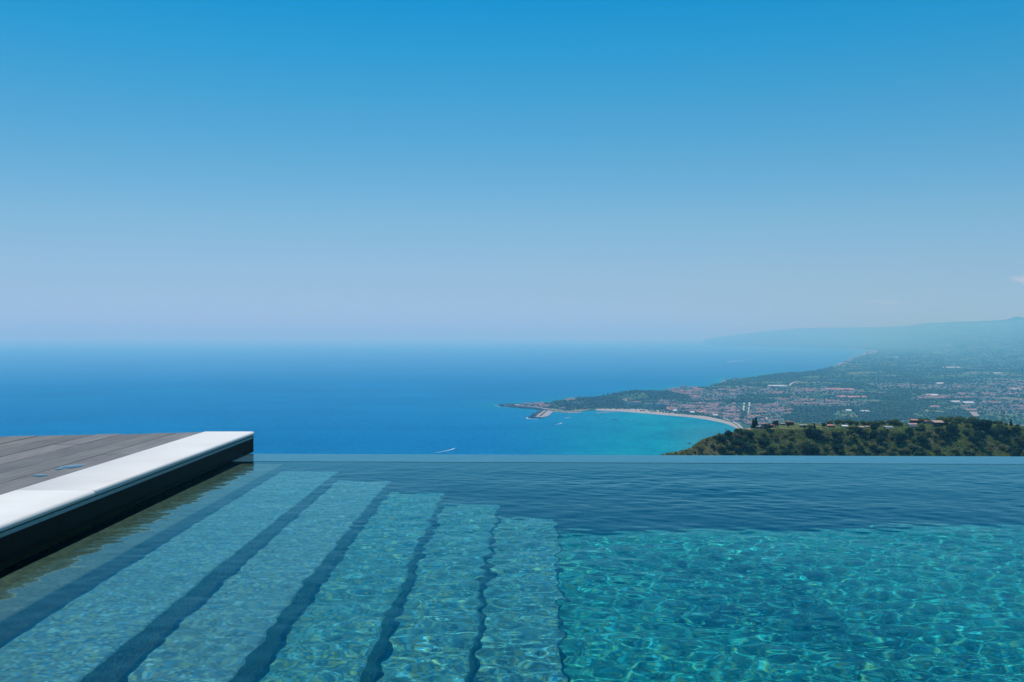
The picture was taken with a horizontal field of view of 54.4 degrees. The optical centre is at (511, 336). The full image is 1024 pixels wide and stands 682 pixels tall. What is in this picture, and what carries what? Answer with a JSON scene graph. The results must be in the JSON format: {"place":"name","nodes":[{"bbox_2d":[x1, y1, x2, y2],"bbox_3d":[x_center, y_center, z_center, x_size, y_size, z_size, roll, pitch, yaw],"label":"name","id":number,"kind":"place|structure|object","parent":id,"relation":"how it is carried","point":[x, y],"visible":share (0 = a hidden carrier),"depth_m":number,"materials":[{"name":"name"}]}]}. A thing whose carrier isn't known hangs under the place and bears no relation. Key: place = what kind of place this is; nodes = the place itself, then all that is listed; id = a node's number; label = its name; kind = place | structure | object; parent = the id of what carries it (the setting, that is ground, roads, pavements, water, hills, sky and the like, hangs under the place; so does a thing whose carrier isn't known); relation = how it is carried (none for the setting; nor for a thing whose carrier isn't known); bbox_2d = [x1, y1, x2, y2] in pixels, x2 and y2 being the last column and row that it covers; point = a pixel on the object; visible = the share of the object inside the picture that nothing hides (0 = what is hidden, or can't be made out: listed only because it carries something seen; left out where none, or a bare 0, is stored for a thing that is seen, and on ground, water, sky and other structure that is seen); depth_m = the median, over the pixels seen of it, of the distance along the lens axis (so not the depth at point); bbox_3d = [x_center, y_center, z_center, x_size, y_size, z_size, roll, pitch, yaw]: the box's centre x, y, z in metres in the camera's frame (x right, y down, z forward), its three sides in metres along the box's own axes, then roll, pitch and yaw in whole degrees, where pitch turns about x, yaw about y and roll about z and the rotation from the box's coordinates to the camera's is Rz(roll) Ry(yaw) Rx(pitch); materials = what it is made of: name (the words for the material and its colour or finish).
{"place":"outdoors","nodes":[
{"label":"outdoors","id":0,"kind":"place"},
{"bbox_2d":[0,432,201,494],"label":"wooden deck","id":1,"kind":"structure","parent":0,"point":[23,459],"depth_m":5.19,"materials":[{"name":"grey wood"}]},
{"bbox_2d":[31,474,47,476],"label":"puddle","id":2,"kind":"object","parent":1,"relation":"on","point":[39,475],"visible":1,"depth_m":4.28,"materials":[{"name":"blue liquid"}]},
{"bbox_2d":[60,464,83,467],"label":"puddle","id":3,"kind":"object","parent":1,"relation":"on","point":[73,466],"visible":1,"depth_m":4.58,"materials":[{"name":"blue liquid"}]},
{"bbox_2d":[0,339,870,454],"bbox_3d":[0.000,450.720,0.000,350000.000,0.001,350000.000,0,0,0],"label":"sea","id":4,"kind":"structure","parent":0,"point":[356,396],"depth_m":8781.25,"materials":[{"name":"liquid"}]},
{"bbox_2d":[500,404,553,410],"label":"breakwater","id":5,"kind":"object","parent":4,"relation":"in","point":[523,406],"visible":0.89,"depth_m":6305.96,"materials":[{"name":"concrete"}]},
{"bbox_2d":[527,410,553,418],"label":"harbour pier","id":6,"kind":"structure","parent":4,"relation":"in","point":[541,414],"depth_m":5704.66,"materials":[{"name":"concrete"}]},
{"bbox_2d":[0,461,1023,681],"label":"pool water","id":7,"kind":"structure","parent":0,"point":[244,571],"depth_m":2.96,"materials":[{"name":"teal liquid"}]},
{"bbox_2d":[0,436,253,562],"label":"pool side wall","id":8,"kind":"structure","parent":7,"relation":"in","point":[15,541],"depth_m":3.98,"materials":[{"name":"black tile"}]},
{"bbox_2d":[0,490,94,531],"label":"coping stone","id":9,"kind":"object","parent":8,"relation":"on","point":[18,507],"visible":1,"depth_m":3.58,"materials":[{"name":"white stone"}]},
{"bbox_2d":[18,431,253,495],"bbox_3d":[-1.773,0.610,5.062,0.311,0.026,2.388,0,0,0],"label":"coping stone","id":10,"kind":"object","parent":8,"relation":"on","point":[107,476],"visible":0.94,"depth_m":4.65,"materials":[{"name":"white stone"}]},
{"bbox_2d":[0,0,1023,338],"label":"sky","id":11,"kind":"structure","parent":0,"point":[170,169],"materials":[{"name":"blue"}]},
{"bbox_2d":[596,409,738,427],"bbox_3d":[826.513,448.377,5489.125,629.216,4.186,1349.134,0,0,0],"label":"beach","id":12,"kind":"structure","parent":0,"point":[682,415],"depth_m":5733.95,"materials":[{"name":"beige sand"}]},
{"bbox_2d":[527,317,1023,429],"bbox_3d":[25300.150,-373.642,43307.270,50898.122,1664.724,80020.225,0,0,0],"label":"coastal plain","id":13,"kind":"structure","parent":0,"point":[818,336],"depth_m":29146.08,"materials":[{"name":"green plant"}]},
{"bbox_2d":[628,401,641,405],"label":"hotel building","id":14,"kind":"structure","parent":13,"relation":"on","point":[635,403],"depth_m":6392.53,"materials":[{"name":"concrete"}]},
{"bbox_2d":[645,403,652,407],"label":"hotel building","id":15,"kind":"structure","parent":13,"relation":"on","point":[647,405],"depth_m":6214.48,"materials":[{"name":"concrete"}]},
{"bbox_2d":[508,319,1023,426],"bbox_3d":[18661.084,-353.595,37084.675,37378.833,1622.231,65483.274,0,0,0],"label":"woodland","id":16,"kind":"object","parent":13,"relation":"on","point":[812,414],"visible":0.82,"depth_m":7562.33,"materials":[{"name":"green plant"}]},
{"bbox_2d":[521,380,1023,408],"bbox_3d":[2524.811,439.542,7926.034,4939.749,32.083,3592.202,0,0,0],"label":"distant houses","id":17,"kind":"structure","parent":13,"relation":"on","point":[684,406],"depth_m":7058.64,"materials":[{"name":"tile"}]},
{"bbox_2d":[767,385,787,386],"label":"warehouse","id":18,"kind":"structure","parent":13,"relation":"on","point":[777,385],"depth_m":8813.84,"materials":[{"name":"white"}]},
{"bbox_2d":[823,388,853,389],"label":"warehouse","id":19,"kind":"structure","parent":13,"relation":"on","point":[839,388],"depth_m":8210.14,"materials":[{"name":"white tile"}]},
{"bbox_2d":[961,401,974,403],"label":"warehouse","id":20,"kind":"structure","parent":13,"relation":"on","point":[968,402],"depth_m":6541.30,"materials":[{"name":"white"}]},
{"bbox_2d":[666,423,1023,455],"bbox_3d":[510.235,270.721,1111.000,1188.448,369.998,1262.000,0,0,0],"label":"hill","id":21,"kind":"structure","parent":0,"point":[805,439],"depth_m":921.23,"materials":[{"name":"green plant"}]},
{"bbox_2d":[715,443,725,448],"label":"shrub","id":22,"kind":"object","parent":21,"relation":"on","point":[720,446],"visible":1,"depth_m":878.66,"materials":[{"name":"green plant"}]},
{"bbox_2d":[715,435,728,440],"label":"shrub","id":23,"kind":"object","parent":21,"relation":"on","point":[721,437],"visible":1,"depth_m":887.61,"materials":[{"name":"green plant"}]},
{"bbox_2d":[725,430,732,435],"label":"shrub","id":24,"kind":"object","parent":21,"relation":"on","point":[728,432],"visible":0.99,"depth_m":901.27,"materials":[{"name":"green plant"}]},
{"bbox_2d":[728,445,734,450],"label":"shrub","id":25,"kind":"object","parent":21,"relation":"on","point":[731,447],"visible":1,"depth_m":880.73,"materials":[{"name":"green plant"}]},
{"bbox_2d":[734,428,742,434],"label":"shrub","id":26,"kind":"object","parent":21,"relation":"on","point":[738,430],"visible":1,"depth_m":908.87,"materials":[{"name":"green plant"}]},
{"bbox_2d":[746,431,753,436],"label":"shrub","id":27,"kind":"object","parent":21,"relation":"on","point":[750,434],"visible":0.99,"depth_m":912.73,"materials":[{"name":"green plant"}]},
{"bbox_2d":[750,419,755,427],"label":"tree","id":28,"kind":"object","parent":21,"relation":"on","point":[753,424],"visible":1,"depth_m":938.85,"materials":[{"name":"green plant"}]},
{"bbox_2d":[757,438,769,446],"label":"shrub","id":29,"kind":"object","parent":21,"relation":"on","point":[763,442],"visible":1,"depth_m":906.47,"materials":[{"name":"green plant"}]},
{"bbox_2d":[764,424,772,429],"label":"shrub","id":30,"kind":"object","parent":21,"relation":"on","point":[768,426],"visible":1,"depth_m":934.03,"materials":[{"name":"green plant"}]},
{"bbox_2d":[766,445,774,452],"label":"shrub","id":31,"kind":"object","parent":21,"relation":"on","point":[771,448],"visible":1,"depth_m":896.34,"materials":[{"name":"green plant"}]},
{"bbox_2d":[784,421,793,424],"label":"hill house","id":32,"kind":"structure","parent":21,"relation":"on","point":[789,422],"depth_m":978.64,"materials":[{"name":"grey"}]},
{"bbox_2d":[795,443,804,450],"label":"shrub","id":33,"kind":"object","parent":21,"relation":"on","point":[799,445],"visible":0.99,"depth_m":911.42,"materials":[{"name":"green plant"}]},
{"bbox_2d":[801,443,812,451],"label":"shrub","id":34,"kind":"object","parent":21,"relation":"on","point":[808,447],"visible":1,"depth_m":907.08,"materials":[{"name":"green plant"}]},
{"bbox_2d":[804,428,812,435],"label":"shrub","id":35,"kind":"object","parent":21,"relation":"on","point":[808,431],"visible":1,"depth_m":937.22,"materials":[{"name":"green plant"}]},
{"bbox_2d":[806,446,819,455],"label":"shrub","id":36,"kind":"object","parent":21,"relation":"on","point":[815,449],"visible":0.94,"depth_m":907.28,"materials":[{"name":"green plant"}]},
{"bbox_2d":[811,428,821,436],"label":"shrub","id":37,"kind":"object","parent":21,"relation":"on","point":[814,432],"visible":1,"depth_m":930.94,"materials":[{"name":"green plant"}]},
{"bbox_2d":[815,433,824,439],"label":"shrub","id":38,"kind":"object","parent":21,"relation":"on","point":[820,436],"visible":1,"depth_m":927.90,"materials":[{"name":"green plant"}]},
{"bbox_2d":[831,444,842,449],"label":"shrub","id":39,"kind":"object","parent":21,"relation":"on","point":[836,446],"visible":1,"depth_m":921.01,"materials":[{"name":"green plant"}]},
{"bbox_2d":[834,419,841,425],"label":"tree","id":40,"kind":"object","parent":21,"relation":"on","point":[838,421],"visible":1,"depth_m":993.65,"materials":[{"name":"green plant"}]},
{"bbox_2d":[664,422,1023,455],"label":"undergrowth","id":41,"kind":"object","parent":21,"relation":"on","point":[901,428],"visible":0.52,"depth_m":926.66,"materials":[{"name":"green plant"}]},
{"bbox_2d":[846,419,854,425],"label":"tree","id":42,"kind":"object","parent":21,"relation":"on","point":[850,422],"visible":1,"depth_m":990.62,"materials":[{"name":"green plant"}]},
{"bbox_2d":[845,451,855,455],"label":"shrub","id":43,"kind":"object","parent":21,"relation":"on","point":[851,453],"visible":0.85,"depth_m":910.75,"materials":[{"name":"green plant"}]},
{"bbox_2d":[848,433,858,439],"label":"shrub","id":44,"kind":"object","parent":21,"relation":"on","point":[853,436],"visible":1,"depth_m":932.52,"materials":[{"name":"green plant"}]},
{"bbox_2d":[853,426,862,432],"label":"shrub","id":45,"kind":"object","parent":21,"relation":"on","point":[857,429],"visible":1,"depth_m":945.09,"materials":[{"name":"green plant"}]},
{"bbox_2d":[858,430,866,435],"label":"shrub","id":46,"kind":"object","parent":21,"relation":"on","point":[861,432],"visible":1,"depth_m":941.23,"materials":[{"name":"green plant"}]},
{"bbox_2d":[869,430,879,436],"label":"shrub","id":47,"kind":"object","parent":21,"relation":"on","point":[874,433],"visible":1,"depth_m":938.86,"materials":[{"name":"green plant"}]},
{"bbox_2d":[870,423,878,429],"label":"shrub","id":48,"kind":"object","parent":21,"relation":"on","point":[873,426],"visible":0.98,"depth_m":949.24,"materials":[{"name":"green plant"}]},
{"bbox_2d":[875,435,884,441],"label":"shrub","id":49,"kind":"object","parent":21,"relation":"on","point":[879,438],"visible":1,"depth_m":929.67,"materials":[{"name":"green plant"}]},
{"bbox_2d":[880,431,887,435],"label":"shrub","id":50,"kind":"object","parent":21,"relation":"on","point":[883,433],"visible":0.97,"depth_m":940.22,"materials":[{"name":"green plant"}]},
{"bbox_2d":[888,452,896,455],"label":"shrub","id":51,"kind":"object","parent":21,"relation":"on","point":[892,454],"visible":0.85,"depth_m":910.15,"materials":[{"name":"green plant"}]},
{"bbox_2d":[890,419,899,424],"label":"tree","id":52,"kind":"object","parent":21,"relation":"on","point":[894,421],"visible":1,"depth_m":980.92,"materials":[{"name":"green plant"}]},
{"bbox_2d":[893,433,907,440],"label":"shrub","id":53,"kind":"object","parent":21,"relation":"on","point":[900,436],"visible":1,"depth_m":929.26,"materials":[{"name":"green plant"}]},
{"bbox_2d":[902,448,911,452],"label":"shrub","id":54,"kind":"object","parent":21,"relation":"on","point":[906,450],"visible":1,"depth_m":913.84,"materials":[{"name":"green plant"}]},
{"bbox_2d":[904,427,913,433],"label":"shrub","id":55,"kind":"object","parent":21,"relation":"on","point":[910,430],"visible":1,"depth_m":940.30,"materials":[{"name":"green plant"}]},
{"bbox_2d":[907,423,916,427],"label":"hill house","id":56,"kind":"structure","parent":21,"relation":"on","point":[912,425],"depth_m":957.85,"materials":[{"name":"beige tile"}]},
{"bbox_2d":[910,419,917,424],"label":"hill house","id":57,"kind":"structure","parent":21,"relation":"on","point":[913,420],"depth_m":971.68,"materials":[{"name":"ceramic"}]},
{"bbox_2d":[916,435,927,444],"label":"shrub","id":58,"kind":"object","parent":21,"relation":"on","point":[921,439],"visible":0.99,"depth_m":923.33,"materials":[{"name":"green plant"}]},
{"bbox_2d":[931,433,941,438],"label":"shrub","id":59,"kind":"object","parent":21,"relation":"on","point":[935,435],"visible":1,"depth_m":936.07,"materials":[{"name":"green plant"}]},
{"bbox_2d":[931,420,944,426],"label":"hill house","id":60,"kind":"structure","parent":21,"relation":"on","point":[935,423],"depth_m":958.34,"materials":[{"name":"beige tile"}]},
{"bbox_2d":[934,428,944,432],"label":"shrub","id":61,"kind":"object","parent":21,"relation":"on","point":[938,430],"visible":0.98,"depth_m":942.14,"materials":[{"name":"green plant"}]},
{"bbox_2d":[938,431,949,439],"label":"shrub","id":62,"kind":"object","parent":21,"relation":"on","point":[944,435],"visible":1,"depth_m":929.37,"materials":[{"name":"green plant"}]},
{"bbox_2d":[942,417,950,422],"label":"tree","id":63,"kind":"object","parent":21,"relation":"on","point":[948,420],"visible":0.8,"depth_m":983.01,"materials":[{"name":"green plant"}]},
{"bbox_2d":[945,424,957,431],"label":"shrub","id":64,"kind":"object","parent":21,"relation":"on","point":[949,427],"visible":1,"depth_m":934.88,"materials":[{"name":"green plant"}]},
{"bbox_2d":[952,417,962,423],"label":"tree","id":65,"kind":"object","parent":21,"relation":"on","point":[959,420],"visible":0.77,"depth_m":978.76,"materials":[{"name":"green plant"}]},
{"bbox_2d":[961,429,970,434],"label":"shrub","id":66,"kind":"object","parent":21,"relation":"on","point":[967,431],"visible":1,"depth_m":936.62,"materials":[{"name":"green plant"}]},
{"bbox_2d":[970,418,978,426],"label":"shrub","id":67,"kind":"object","parent":21,"relation":"on","point":[973,421],"visible":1,"depth_m":947.28,"materials":[{"name":"green plant"}]},
{"bbox_2d":[967,434,983,442],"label":"shrub","id":68,"kind":"object","parent":21,"relation":"on","point":[973,438],"visible":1,"depth_m":919.43,"materials":[{"name":"green plant"}]},
{"bbox_2d":[974,441,983,445],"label":"shrub","id":69,"kind":"object","parent":21,"relation":"on","point":[980,443],"visible":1,"depth_m":913.95,"materials":[{"name":"green plant"}]},
{"bbox_2d":[973,430,985,437],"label":"shrub","id":70,"kind":"object","parent":21,"relation":"on","point":[978,433],"visible":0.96,"depth_m":923.49,"materials":[{"name":"green plant"}]},
{"bbox_2d":[973,419,986,427],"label":"shrub","id":71,"kind":"object","parent":21,"relation":"on","point":[980,422],"visible":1,"depth_m":941.61,"materials":[{"name":"green plant"}]},
{"bbox_2d":[983,419,992,429],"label":"shrub","id":72,"kind":"object","parent":21,"relation":"on","point":[989,423],"visible":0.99,"depth_m":941.48,"materials":[{"name":"green plant"}]},
{"bbox_2d":[987,427,997,432],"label":"shrub","id":73,"kind":"object","parent":21,"relation":"on","point":[990,430],"visible":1,"depth_m":935.40,"materials":[{"name":"green plant"}]},
{"bbox_2d":[992,430,1000,435],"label":"shrub","id":74,"kind":"object","parent":21,"relation":"on","point":[994,432],"visible":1,"depth_m":930.59,"materials":[{"name":"green plant"}]},
{"bbox_2d":[998,426,1008,434],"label":"shrub","id":75,"kind":"object","parent":21,"relation":"on","point":[1005,429],"visible":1,"depth_m":932.58,"materials":[{"name":"green plant"}]},
{"bbox_2d":[998,444,1009,450],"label":"shrub","id":76,"kind":"object","parent":21,"relation":"on","point":[1003,446],"visible":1,"depth_m":916.44,"materials":[{"name":"green plant"}]},
{"bbox_2d":[1010,450,1019,455],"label":"shrub","id":77,"kind":"object","parent":21,"relation":"on","point":[1014,453],"visible":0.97,"depth_m":903.95,"materials":[{"name":"green plant"}]},
{"bbox_2d":[1012,426,1021,431],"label":"shrub","id":78,"kind":"object","parent":21,"relation":"on","point":[1016,428],"visible":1,"depth_m":935.73,"materials":[{"name":"green plant"}]},
{"bbox_2d":[834,352,875,366],"bbox_3d":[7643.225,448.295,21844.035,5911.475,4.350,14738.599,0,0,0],"label":"beach","id":79,"kind":"structure","parent":0,"point":[852,359],"depth_m":19404.00,"materials":[{"name":"beige sand"}]},
{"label":"hillside","id":80,"kind":"structure","parent":0,"visible":0},
{"bbox_2d":[232,454,1023,463],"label":"pool edge","id":81,"kind":"object","parent":80,"relation":"on","point":[637,459],"visible":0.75,"depth_m":5.85,"materials":[{"name":"stone"}]}
]}

